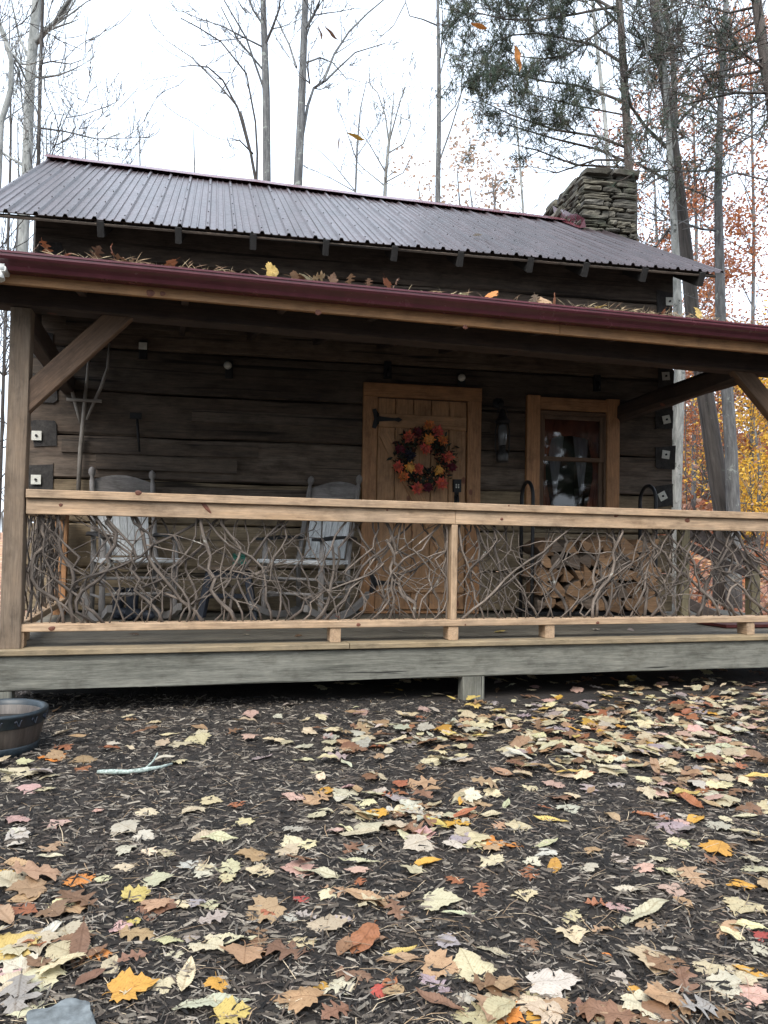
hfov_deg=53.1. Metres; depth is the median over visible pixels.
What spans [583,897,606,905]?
oak leaf
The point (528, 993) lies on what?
long toothed leaf
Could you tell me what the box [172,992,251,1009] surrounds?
long toothed leaf
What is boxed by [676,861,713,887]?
oak leaf
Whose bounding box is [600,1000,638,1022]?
maple leaf
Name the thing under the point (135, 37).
sky
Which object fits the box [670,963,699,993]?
oak leaf
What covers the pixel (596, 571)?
firewood log
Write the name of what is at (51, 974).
maple leaf
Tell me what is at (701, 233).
oak tree
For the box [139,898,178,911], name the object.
maple leaf
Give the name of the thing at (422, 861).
oval leaf
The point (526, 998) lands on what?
maple leaf
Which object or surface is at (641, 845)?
maple leaf
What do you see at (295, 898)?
maple leaf
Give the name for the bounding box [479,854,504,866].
maple leaf
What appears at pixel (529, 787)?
maple leaf
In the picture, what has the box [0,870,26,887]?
maple leaf
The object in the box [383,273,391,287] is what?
maple leaf
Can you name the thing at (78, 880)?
maple leaf
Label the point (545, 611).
firewood rack
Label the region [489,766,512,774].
oval leaf
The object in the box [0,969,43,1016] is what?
oak leaf
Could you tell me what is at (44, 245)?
oak leaf
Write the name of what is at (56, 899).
maple leaf
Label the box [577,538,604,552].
firewood log
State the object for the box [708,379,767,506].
maple tree
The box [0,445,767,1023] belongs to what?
ground
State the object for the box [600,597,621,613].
firewood log
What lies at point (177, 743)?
maple leaf
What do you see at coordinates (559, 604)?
firewood log
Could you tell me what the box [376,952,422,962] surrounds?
long toothed leaf
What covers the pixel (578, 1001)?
oak leaf
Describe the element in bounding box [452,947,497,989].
maple leaf
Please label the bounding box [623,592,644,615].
firewood log
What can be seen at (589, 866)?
maple leaf
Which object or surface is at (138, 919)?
maple leaf
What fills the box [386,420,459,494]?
wreath
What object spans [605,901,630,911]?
maple leaf
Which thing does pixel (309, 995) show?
maple leaf
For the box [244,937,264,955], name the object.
oak leaf
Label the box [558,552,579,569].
firewood log
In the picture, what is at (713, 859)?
oak leaf
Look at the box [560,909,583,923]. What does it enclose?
maple leaf
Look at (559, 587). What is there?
firewood log
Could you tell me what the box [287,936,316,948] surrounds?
maple leaf
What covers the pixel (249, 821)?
maple leaf
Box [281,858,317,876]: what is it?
maple leaf
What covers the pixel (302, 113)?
grey tree
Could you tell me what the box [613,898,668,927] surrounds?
long toothed leaf
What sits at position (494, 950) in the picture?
long toothed leaf
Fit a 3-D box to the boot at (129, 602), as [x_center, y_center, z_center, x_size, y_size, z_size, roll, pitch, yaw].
[-1.959,0.743,6.181,0.286,0.254,0.106,0,-2,24]
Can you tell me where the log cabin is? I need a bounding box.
[0,154,725,613]
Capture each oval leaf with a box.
[7,891,44,902]
[71,968,105,986]
[120,986,152,1000]
[190,724,207,729]
[350,920,379,953]
[374,895,385,906]
[382,975,397,985]
[414,857,440,865]
[478,995,519,1022]
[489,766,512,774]
[547,857,561,872]
[604,811,620,820]
[687,814,704,823]
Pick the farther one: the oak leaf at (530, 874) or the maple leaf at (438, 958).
the oak leaf at (530, 874)
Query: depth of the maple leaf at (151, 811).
2.98 m
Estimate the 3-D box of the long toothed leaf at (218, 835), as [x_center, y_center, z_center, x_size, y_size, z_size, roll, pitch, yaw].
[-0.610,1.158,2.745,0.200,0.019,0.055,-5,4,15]
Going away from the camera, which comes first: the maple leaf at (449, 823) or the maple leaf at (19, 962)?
the maple leaf at (19, 962)
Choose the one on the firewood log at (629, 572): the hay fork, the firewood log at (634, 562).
the firewood log at (634, 562)
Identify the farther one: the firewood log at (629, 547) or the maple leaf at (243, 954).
the firewood log at (629, 547)
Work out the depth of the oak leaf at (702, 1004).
1.77 m
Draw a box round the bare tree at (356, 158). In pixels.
[274,80,390,191]
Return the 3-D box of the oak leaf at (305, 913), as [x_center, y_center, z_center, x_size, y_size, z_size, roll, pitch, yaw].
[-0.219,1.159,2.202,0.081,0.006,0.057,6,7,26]
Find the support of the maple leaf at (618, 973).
on the ground
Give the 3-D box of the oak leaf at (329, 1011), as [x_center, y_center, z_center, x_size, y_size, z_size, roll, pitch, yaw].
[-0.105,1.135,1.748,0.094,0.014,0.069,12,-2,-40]
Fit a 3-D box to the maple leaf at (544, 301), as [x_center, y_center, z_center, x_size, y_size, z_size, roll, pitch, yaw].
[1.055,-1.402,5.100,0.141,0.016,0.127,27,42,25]
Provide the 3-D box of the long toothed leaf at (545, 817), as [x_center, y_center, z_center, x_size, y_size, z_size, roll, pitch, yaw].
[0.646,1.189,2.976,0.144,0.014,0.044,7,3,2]
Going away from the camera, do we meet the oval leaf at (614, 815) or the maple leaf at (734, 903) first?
the maple leaf at (734, 903)
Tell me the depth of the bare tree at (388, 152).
19.13 m
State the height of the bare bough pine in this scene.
10.480 m
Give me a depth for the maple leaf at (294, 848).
2.64 m
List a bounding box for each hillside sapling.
[681,371,723,509]
[683,398,767,550]
[692,391,764,497]
[723,384,764,538]
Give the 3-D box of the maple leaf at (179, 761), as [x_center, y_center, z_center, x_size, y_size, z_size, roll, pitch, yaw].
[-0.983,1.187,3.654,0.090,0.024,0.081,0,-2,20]
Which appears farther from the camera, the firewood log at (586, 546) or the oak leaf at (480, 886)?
the firewood log at (586, 546)
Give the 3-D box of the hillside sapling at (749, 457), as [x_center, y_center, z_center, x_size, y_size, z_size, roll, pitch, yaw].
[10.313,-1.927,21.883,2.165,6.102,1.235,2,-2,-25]
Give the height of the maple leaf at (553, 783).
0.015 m
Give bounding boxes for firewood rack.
[515,480,661,616]
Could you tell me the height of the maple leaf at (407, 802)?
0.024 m
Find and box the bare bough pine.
[455,87,736,229]
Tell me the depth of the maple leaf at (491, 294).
4.99 m
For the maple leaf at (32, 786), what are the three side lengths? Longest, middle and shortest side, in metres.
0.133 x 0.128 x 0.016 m
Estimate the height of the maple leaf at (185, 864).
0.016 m
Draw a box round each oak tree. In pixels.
[581,86,737,499]
[644,29,751,509]
[662,177,738,439]
[678,0,767,540]
[729,115,767,476]
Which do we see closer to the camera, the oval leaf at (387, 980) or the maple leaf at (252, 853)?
the oval leaf at (387, 980)
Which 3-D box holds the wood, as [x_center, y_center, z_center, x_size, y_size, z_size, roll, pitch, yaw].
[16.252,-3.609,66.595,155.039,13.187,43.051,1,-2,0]
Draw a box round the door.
[369,398,465,608]
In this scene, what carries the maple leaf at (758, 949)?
on the ground
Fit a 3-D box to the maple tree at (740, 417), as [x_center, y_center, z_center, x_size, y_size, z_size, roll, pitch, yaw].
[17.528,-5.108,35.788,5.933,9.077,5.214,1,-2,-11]
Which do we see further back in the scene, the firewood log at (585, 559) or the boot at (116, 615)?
the firewood log at (585, 559)
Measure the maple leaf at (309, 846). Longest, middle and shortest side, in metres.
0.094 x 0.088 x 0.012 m
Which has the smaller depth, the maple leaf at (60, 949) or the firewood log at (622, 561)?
the maple leaf at (60, 949)
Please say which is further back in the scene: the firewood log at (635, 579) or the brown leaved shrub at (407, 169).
the brown leaved shrub at (407, 169)
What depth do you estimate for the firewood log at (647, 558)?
6.79 m
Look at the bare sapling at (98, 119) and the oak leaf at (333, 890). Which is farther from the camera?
the bare sapling at (98, 119)
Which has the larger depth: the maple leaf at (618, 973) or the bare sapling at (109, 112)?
the bare sapling at (109, 112)
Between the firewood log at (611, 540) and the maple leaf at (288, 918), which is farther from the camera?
the firewood log at (611, 540)
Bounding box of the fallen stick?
[97,752,172,774]
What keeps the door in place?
in the log cabin
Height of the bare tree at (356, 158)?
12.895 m
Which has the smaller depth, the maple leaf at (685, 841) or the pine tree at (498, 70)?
the maple leaf at (685, 841)
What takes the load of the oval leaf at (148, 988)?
on the ground
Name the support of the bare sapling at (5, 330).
on the ground
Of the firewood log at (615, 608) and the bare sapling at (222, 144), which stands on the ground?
the bare sapling at (222, 144)
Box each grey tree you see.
[165,0,301,180]
[251,0,411,184]
[581,0,767,609]
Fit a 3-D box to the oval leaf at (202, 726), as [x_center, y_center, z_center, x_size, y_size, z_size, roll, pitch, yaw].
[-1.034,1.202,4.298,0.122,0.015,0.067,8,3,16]
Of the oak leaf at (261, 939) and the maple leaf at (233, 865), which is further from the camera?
the maple leaf at (233, 865)
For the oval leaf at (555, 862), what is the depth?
2.55 m
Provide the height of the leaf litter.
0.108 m
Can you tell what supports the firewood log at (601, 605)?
in the firewood rack
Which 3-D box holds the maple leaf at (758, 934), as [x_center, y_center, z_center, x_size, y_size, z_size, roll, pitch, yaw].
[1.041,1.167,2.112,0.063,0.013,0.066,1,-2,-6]
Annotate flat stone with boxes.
[26,998,95,1023]
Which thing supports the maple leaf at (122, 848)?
on the ground
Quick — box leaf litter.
[0,669,767,1023]
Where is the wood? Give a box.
[1,393,757,531]
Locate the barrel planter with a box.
[0,698,48,759]
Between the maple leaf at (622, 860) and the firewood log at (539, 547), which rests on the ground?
the maple leaf at (622, 860)
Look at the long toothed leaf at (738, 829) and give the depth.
2.88 m
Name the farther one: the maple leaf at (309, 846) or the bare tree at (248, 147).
the bare tree at (248, 147)
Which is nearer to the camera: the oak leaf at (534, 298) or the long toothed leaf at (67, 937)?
the long toothed leaf at (67, 937)
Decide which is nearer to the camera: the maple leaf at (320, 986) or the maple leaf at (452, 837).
the maple leaf at (320, 986)
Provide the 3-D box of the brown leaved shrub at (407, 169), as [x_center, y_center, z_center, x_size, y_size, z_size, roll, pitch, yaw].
[1.360,-5.705,27.322,3.492,15.398,3.645,1,-2,0]
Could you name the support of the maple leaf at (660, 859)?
on the ground
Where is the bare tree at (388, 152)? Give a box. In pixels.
[327,27,444,195]
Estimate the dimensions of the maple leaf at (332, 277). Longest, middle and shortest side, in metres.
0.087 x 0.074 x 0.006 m
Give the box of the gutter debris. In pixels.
[31,246,766,324]
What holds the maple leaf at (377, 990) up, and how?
on the ground
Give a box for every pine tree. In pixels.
[431,0,717,197]
[557,0,767,235]
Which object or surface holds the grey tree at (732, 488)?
on the ground
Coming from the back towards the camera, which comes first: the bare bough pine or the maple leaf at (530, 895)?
the bare bough pine
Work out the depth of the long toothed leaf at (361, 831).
2.79 m
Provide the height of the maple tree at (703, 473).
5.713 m
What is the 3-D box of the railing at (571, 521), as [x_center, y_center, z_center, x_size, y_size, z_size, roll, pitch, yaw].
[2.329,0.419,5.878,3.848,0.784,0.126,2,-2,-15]
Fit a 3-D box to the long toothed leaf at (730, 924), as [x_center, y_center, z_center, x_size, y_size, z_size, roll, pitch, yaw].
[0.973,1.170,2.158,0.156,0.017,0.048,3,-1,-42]
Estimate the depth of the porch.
5.02 m
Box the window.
[498,395,619,532]
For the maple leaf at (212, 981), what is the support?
on the ground
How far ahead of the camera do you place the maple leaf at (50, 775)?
3.40 m
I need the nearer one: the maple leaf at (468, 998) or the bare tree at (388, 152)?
the maple leaf at (468, 998)
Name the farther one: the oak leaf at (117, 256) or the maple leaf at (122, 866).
the oak leaf at (117, 256)
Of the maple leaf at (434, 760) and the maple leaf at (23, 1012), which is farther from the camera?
the maple leaf at (434, 760)
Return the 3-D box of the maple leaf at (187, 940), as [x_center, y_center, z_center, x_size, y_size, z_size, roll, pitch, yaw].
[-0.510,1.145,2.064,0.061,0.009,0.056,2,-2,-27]
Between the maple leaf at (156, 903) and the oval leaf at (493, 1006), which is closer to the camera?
the oval leaf at (493, 1006)
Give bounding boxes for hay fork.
[66,343,109,490]
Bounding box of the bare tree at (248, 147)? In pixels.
[148,11,257,179]
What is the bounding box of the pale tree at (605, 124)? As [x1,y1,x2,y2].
[562,1,644,164]
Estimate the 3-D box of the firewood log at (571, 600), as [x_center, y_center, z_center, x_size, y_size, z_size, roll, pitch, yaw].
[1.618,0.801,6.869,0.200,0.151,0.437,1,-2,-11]
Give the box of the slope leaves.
[658,432,767,614]
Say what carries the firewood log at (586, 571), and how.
on the firewood log at (585, 592)
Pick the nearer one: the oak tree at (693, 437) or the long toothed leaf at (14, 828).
the long toothed leaf at (14, 828)
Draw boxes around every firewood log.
[517,564,551,581]
[523,537,553,555]
[523,597,546,610]
[526,580,550,595]
[529,552,551,567]
[534,594,555,607]
[545,581,567,597]
[547,552,565,568]
[548,569,562,580]
[550,540,562,551]
[553,595,579,611]
[554,598,569,609]
[557,540,578,553]
[557,568,573,581]
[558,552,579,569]
[559,539,591,551]
[559,579,583,598]
[566,564,597,586]
[567,570,583,580]
[576,553,591,567]
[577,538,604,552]
[577,595,594,609]
[579,584,594,594]
[582,537,611,557]
[588,568,607,578]
[590,554,599,566]
[590,554,612,568]
[593,582,627,598]
[594,599,604,609]
[597,582,614,595]
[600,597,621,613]
[608,537,638,558]
[608,554,626,568]
[609,539,619,553]
[617,569,636,580]
[618,581,641,594]
[619,568,648,584]
[621,598,635,609]
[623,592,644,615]
[626,539,644,552]
[626,558,637,567]
[633,551,653,567]
[634,539,658,555]
[642,582,657,596]
[644,567,661,585]
[644,596,659,612]
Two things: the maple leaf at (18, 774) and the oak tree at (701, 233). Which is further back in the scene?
the oak tree at (701, 233)
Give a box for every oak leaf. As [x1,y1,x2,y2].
[0,860,63,880]
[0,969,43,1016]
[22,939,45,947]
[38,841,67,851]
[39,237,52,253]
[53,743,72,749]
[56,889,98,908]
[74,765,91,771]
[86,949,111,961]
[90,246,104,258]
[110,251,127,261]
[116,924,155,943]
[117,949,151,962]
[197,908,227,923]
[226,728,242,734]
[228,801,244,806]
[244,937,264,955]
[245,927,268,943]
[260,909,288,915]
[261,939,313,960]
[273,999,294,1012]
[287,854,313,860]
[296,910,316,921]
[302,789,331,804]
[313,270,324,280]
[320,884,346,897]
[321,1000,351,1019]
[331,965,372,983]
[335,915,355,925]
[346,273,355,283]
[353,844,377,853]
[354,877,364,884]
[365,278,371,285]
[384,896,409,919]
[391,788,410,794]
[396,819,424,834]
[405,775,443,789]
[419,973,452,991]
[444,875,463,883]
[461,972,526,997]
[473,880,488,896]
[482,835,520,847]
[518,865,538,880]
[519,938,542,953]
[530,293,541,301]
[567,997,590,1009]
[576,998,645,1023]
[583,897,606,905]
[592,925,612,931]
[635,919,668,932]
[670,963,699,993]
[672,997,696,1019]
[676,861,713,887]
[678,994,718,1019]
[700,853,725,864]
[708,1005,736,1021]
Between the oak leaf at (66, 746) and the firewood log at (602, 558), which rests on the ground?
the oak leaf at (66, 746)
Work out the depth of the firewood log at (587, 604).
6.67 m
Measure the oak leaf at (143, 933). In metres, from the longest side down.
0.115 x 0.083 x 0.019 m
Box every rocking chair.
[82,467,182,620]
[249,475,369,618]
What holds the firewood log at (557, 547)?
on the firewood log at (539, 547)
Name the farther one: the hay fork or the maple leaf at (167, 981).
the hay fork
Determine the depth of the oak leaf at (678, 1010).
1.76 m
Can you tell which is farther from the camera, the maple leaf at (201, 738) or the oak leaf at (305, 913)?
the maple leaf at (201, 738)
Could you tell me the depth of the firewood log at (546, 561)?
6.59 m
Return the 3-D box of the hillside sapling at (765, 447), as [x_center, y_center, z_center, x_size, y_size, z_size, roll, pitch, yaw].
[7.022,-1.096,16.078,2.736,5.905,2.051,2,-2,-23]
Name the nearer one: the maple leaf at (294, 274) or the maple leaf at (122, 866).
the maple leaf at (122, 866)
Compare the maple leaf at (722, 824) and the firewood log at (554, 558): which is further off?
the firewood log at (554, 558)
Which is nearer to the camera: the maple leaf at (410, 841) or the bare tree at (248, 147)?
the maple leaf at (410, 841)
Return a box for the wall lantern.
[493,398,509,462]
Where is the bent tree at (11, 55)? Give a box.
[0,7,127,188]
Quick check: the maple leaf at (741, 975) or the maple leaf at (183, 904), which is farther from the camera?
the maple leaf at (183, 904)
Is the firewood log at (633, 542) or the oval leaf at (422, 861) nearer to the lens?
the oval leaf at (422, 861)
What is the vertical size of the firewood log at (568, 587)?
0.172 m
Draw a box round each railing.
[21,489,767,647]
[24,514,68,639]
[455,511,767,618]
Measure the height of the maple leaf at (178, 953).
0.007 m
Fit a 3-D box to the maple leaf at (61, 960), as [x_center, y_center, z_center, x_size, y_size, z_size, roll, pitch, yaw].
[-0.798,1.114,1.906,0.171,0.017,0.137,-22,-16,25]
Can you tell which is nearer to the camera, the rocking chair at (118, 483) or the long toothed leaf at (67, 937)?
the long toothed leaf at (67, 937)
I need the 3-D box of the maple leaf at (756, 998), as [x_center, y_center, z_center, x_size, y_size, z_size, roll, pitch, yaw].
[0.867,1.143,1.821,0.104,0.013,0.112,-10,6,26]
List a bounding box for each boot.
[110,587,125,618]
[125,588,154,620]
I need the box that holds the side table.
[196,565,257,620]
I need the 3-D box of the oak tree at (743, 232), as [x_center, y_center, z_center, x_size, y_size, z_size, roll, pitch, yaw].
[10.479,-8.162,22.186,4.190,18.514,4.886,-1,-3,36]
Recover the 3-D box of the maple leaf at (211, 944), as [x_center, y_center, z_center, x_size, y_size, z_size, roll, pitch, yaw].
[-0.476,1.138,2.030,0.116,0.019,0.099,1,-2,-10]
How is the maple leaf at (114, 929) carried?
on the ground
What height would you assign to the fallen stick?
0.074 m
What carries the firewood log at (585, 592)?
on the firewood log at (587, 604)
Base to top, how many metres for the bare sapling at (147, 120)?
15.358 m
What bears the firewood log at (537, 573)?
on the firewood log at (535, 589)
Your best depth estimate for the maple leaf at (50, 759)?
3.67 m
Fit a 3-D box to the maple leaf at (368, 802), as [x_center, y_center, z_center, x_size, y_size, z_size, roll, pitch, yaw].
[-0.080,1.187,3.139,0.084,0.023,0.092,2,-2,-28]
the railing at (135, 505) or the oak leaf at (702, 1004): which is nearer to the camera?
the oak leaf at (702, 1004)
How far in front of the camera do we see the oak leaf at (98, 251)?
4.34 m
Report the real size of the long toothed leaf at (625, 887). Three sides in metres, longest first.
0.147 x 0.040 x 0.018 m
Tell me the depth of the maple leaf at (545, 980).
1.88 m
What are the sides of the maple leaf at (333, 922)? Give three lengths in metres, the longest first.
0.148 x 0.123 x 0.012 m
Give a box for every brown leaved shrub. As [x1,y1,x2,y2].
[391,144,457,201]
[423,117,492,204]
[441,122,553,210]
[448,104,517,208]
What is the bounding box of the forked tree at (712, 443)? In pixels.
[553,0,765,609]
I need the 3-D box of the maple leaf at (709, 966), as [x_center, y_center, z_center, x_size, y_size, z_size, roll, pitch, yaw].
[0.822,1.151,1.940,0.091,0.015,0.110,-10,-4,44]
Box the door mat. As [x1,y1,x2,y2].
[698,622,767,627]
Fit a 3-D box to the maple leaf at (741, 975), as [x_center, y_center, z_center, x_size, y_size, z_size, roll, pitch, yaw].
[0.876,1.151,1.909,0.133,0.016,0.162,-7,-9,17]
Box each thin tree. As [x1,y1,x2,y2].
[30,0,185,433]
[492,15,559,212]
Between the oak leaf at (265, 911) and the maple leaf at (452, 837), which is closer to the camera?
the oak leaf at (265, 911)
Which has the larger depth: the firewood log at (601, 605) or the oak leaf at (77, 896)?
the firewood log at (601, 605)
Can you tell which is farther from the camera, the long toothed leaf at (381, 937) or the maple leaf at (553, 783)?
the maple leaf at (553, 783)
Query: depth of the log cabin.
7.24 m
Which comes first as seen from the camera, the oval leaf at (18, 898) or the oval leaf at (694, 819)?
the oval leaf at (18, 898)
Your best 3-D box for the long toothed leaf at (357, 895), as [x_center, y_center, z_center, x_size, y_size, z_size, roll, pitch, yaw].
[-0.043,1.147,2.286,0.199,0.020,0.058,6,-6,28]
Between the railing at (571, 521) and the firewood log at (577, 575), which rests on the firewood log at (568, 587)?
the firewood log at (577, 575)
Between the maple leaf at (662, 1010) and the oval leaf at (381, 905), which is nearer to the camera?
the maple leaf at (662, 1010)
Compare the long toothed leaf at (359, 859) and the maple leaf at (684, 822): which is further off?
the maple leaf at (684, 822)
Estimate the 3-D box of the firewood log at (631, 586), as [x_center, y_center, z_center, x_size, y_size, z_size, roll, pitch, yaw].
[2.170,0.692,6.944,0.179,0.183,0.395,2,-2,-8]
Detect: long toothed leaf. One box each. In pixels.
[0,827,20,834]
[0,857,38,866]
[0,904,14,923]
[33,920,64,939]
[37,853,65,856]
[39,932,96,945]
[69,916,90,968]
[103,745,119,747]
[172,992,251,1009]
[176,956,195,990]
[189,827,228,841]
[197,831,236,841]
[203,932,257,943]
[293,866,340,878]
[325,26,337,39]
[336,824,352,830]
[336,828,380,835]
[338,857,380,862]
[340,886,398,909]
[347,132,364,140]
[349,935,389,945]
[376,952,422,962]
[378,891,412,903]
[383,945,416,954]
[393,804,405,816]
[416,987,464,1010]
[422,826,440,835]
[442,910,476,914]
[471,23,486,29]
[477,946,508,955]
[513,989,569,997]
[514,43,521,71]
[533,838,557,847]
[534,815,568,821]
[611,885,646,891]
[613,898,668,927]
[632,811,671,819]
[679,792,703,808]
[712,919,767,928]
[717,918,741,938]
[723,828,764,835]
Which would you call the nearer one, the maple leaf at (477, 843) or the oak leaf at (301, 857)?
the oak leaf at (301, 857)
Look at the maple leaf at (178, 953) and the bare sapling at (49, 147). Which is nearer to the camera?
the maple leaf at (178, 953)
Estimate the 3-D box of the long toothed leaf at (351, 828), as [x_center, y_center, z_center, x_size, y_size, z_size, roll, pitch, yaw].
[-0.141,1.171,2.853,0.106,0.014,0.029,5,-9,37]
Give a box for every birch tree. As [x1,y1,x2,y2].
[0,0,107,251]
[603,0,709,603]
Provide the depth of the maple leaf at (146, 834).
2.74 m
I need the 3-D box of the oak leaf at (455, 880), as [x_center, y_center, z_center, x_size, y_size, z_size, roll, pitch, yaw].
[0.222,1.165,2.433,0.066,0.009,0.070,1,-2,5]
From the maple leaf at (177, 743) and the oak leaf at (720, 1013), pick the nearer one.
the oak leaf at (720, 1013)
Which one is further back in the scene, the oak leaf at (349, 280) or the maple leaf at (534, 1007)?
the oak leaf at (349, 280)
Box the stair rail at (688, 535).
[676,530,759,615]
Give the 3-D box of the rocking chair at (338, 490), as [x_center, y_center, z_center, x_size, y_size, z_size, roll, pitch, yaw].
[-0.606,0.282,6.609,0.658,1.256,1.029,0,-2,27]
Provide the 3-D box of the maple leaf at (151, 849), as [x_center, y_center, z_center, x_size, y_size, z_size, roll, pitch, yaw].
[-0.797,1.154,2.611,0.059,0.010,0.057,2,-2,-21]
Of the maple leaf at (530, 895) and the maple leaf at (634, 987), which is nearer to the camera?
the maple leaf at (634, 987)
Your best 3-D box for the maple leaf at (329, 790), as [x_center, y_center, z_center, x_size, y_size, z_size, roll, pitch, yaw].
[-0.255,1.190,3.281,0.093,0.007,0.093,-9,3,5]
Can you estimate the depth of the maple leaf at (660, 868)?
2.54 m
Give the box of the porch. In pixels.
[0,249,767,699]
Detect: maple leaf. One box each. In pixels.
[0,767,39,782]
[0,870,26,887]
[0,930,40,959]
[0,945,26,962]
[0,966,22,975]
[0,966,31,998]
[2,952,38,972]
[5,876,51,897]
[5,1001,56,1020]
[12,930,58,955]
[16,783,46,793]
[23,957,65,992]
[35,787,54,790]
[35,952,84,974]
[38,753,64,761]
[39,774,55,778]
[43,819,71,828]
[44,940,90,960]
[48,898,74,907]
[51,901,87,913]
[64,874,95,887]
[69,755,97,764]
[94,875,110,883]
[102,967,159,1002]
[108,920,132,935]
[112,862,138,871]
[115,845,138,855]
[118,884,150,902]
[125,916,140,923]
[132,829,154,840]
[135,808,161,817]
[139,870,173,886]
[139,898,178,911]
[140,846,157,855]
[150,973,174,993]
[153,933,183,944]
[157,849,175,856]
[164,257,179,266]
[165,950,184,957]
[166,759,186,763]
[168,741,195,747]
[173,899,190,907]
[176,860,201,868]
[182,804,205,813]
[183,932,202,942]
[184,732,211,745]
[184,933,224,951]
[188,896,205,906]
[195,795,222,804]
[196,864,213,870]
[197,900,226,909]
[203,971,230,992]
[209,995,251,1023]
[215,858,243,873]
[218,940,272,963]
[219,873,235,882]
[233,817,256,825]
[234,847,270,861]
[245,863,274,877]
[245,894,290,923]
[261,262,278,276]
[269,986,336,1013]
[275,843,301,855]
[280,835,302,846]
[281,792,304,800]
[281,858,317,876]
[281,913,298,921]
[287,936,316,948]
[288,270,306,279]
[293,896,308,901]
[297,839,318,849]
[299,273,311,279]
[306,913,347,936]
[313,981,328,989]
[315,787,333,794]
[318,885,336,900]
[322,975,354,994]
[328,273,337,282]
[350,799,376,807]
[353,818,386,829]
[366,808,398,817]
[370,984,393,997]
[372,787,389,794]
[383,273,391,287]
[399,799,423,809]
[403,834,438,851]
[408,948,459,979]
[411,887,461,910]
[419,754,442,766]
[431,932,460,947]
[444,819,470,826]
[449,832,470,842]
[450,830,469,842]
[451,1001,508,1023]
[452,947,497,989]
[456,991,476,1003]
[462,841,486,850]
[468,993,516,1023]
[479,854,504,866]
[485,291,497,297]
[496,1001,525,1023]
[509,889,537,901]
[510,993,548,1015]
[516,968,581,997]
[520,785,537,790]
[522,856,541,865]
[523,997,575,1023]
[523,1010,540,1023]
[535,848,557,856]
[537,297,550,302]
[541,780,564,787]
[543,996,569,1017]
[555,925,588,943]
[556,802,582,813]
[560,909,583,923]
[579,863,599,872]
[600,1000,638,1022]
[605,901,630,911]
[606,970,632,986]
[608,770,627,774]
[610,853,629,862]
[620,981,659,1019]
[627,941,676,975]
[627,984,639,992]
[631,862,653,872]
[635,776,657,783]
[636,839,647,847]
[636,1000,683,1023]
[642,949,689,972]
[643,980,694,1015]
[650,855,667,861]
[656,867,673,873]
[657,881,690,896]
[664,836,688,848]
[670,838,695,850]
[674,818,689,824]
[692,956,724,977]
[694,307,702,318]
[702,969,745,998]
[705,786,725,791]
[705,821,730,829]
[715,964,762,986]
[722,895,766,915]
[731,964,767,976]
[735,976,767,1007]
[739,854,765,861]
[739,982,761,988]
[740,865,767,873]
[747,929,767,941]
[750,942,767,956]
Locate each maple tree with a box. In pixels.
[682,388,764,501]
[683,303,749,462]
[684,299,767,552]
[696,309,767,448]
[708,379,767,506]
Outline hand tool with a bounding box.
[130,412,141,451]
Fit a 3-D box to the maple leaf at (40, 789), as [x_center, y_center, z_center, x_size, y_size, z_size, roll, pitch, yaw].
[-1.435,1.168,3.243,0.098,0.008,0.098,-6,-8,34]
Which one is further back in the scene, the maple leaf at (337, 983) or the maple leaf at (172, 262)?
the maple leaf at (172, 262)
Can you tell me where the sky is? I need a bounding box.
[0,0,767,531]
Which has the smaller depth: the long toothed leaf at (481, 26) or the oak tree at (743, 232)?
the long toothed leaf at (481, 26)
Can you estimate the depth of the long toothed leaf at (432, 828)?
2.84 m
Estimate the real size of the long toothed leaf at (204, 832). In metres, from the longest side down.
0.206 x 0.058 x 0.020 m
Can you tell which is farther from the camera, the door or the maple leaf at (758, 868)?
the door
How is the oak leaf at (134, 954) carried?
on the leaf litter
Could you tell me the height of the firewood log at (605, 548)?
0.190 m
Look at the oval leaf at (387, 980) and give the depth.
1.87 m
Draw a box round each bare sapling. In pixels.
[0,0,62,528]
[0,0,113,479]
[0,1,31,492]
[0,1,137,424]
[0,77,147,356]
[0,112,63,324]
[1,23,191,168]
[6,57,166,353]
[106,56,160,165]
[193,51,242,174]
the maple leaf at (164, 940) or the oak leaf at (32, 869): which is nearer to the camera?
the maple leaf at (164, 940)
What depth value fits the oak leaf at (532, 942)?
2.08 m
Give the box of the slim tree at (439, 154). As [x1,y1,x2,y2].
[359,0,487,202]
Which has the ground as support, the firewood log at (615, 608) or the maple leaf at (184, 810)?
the maple leaf at (184, 810)
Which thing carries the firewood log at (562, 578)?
on the firewood log at (568, 587)

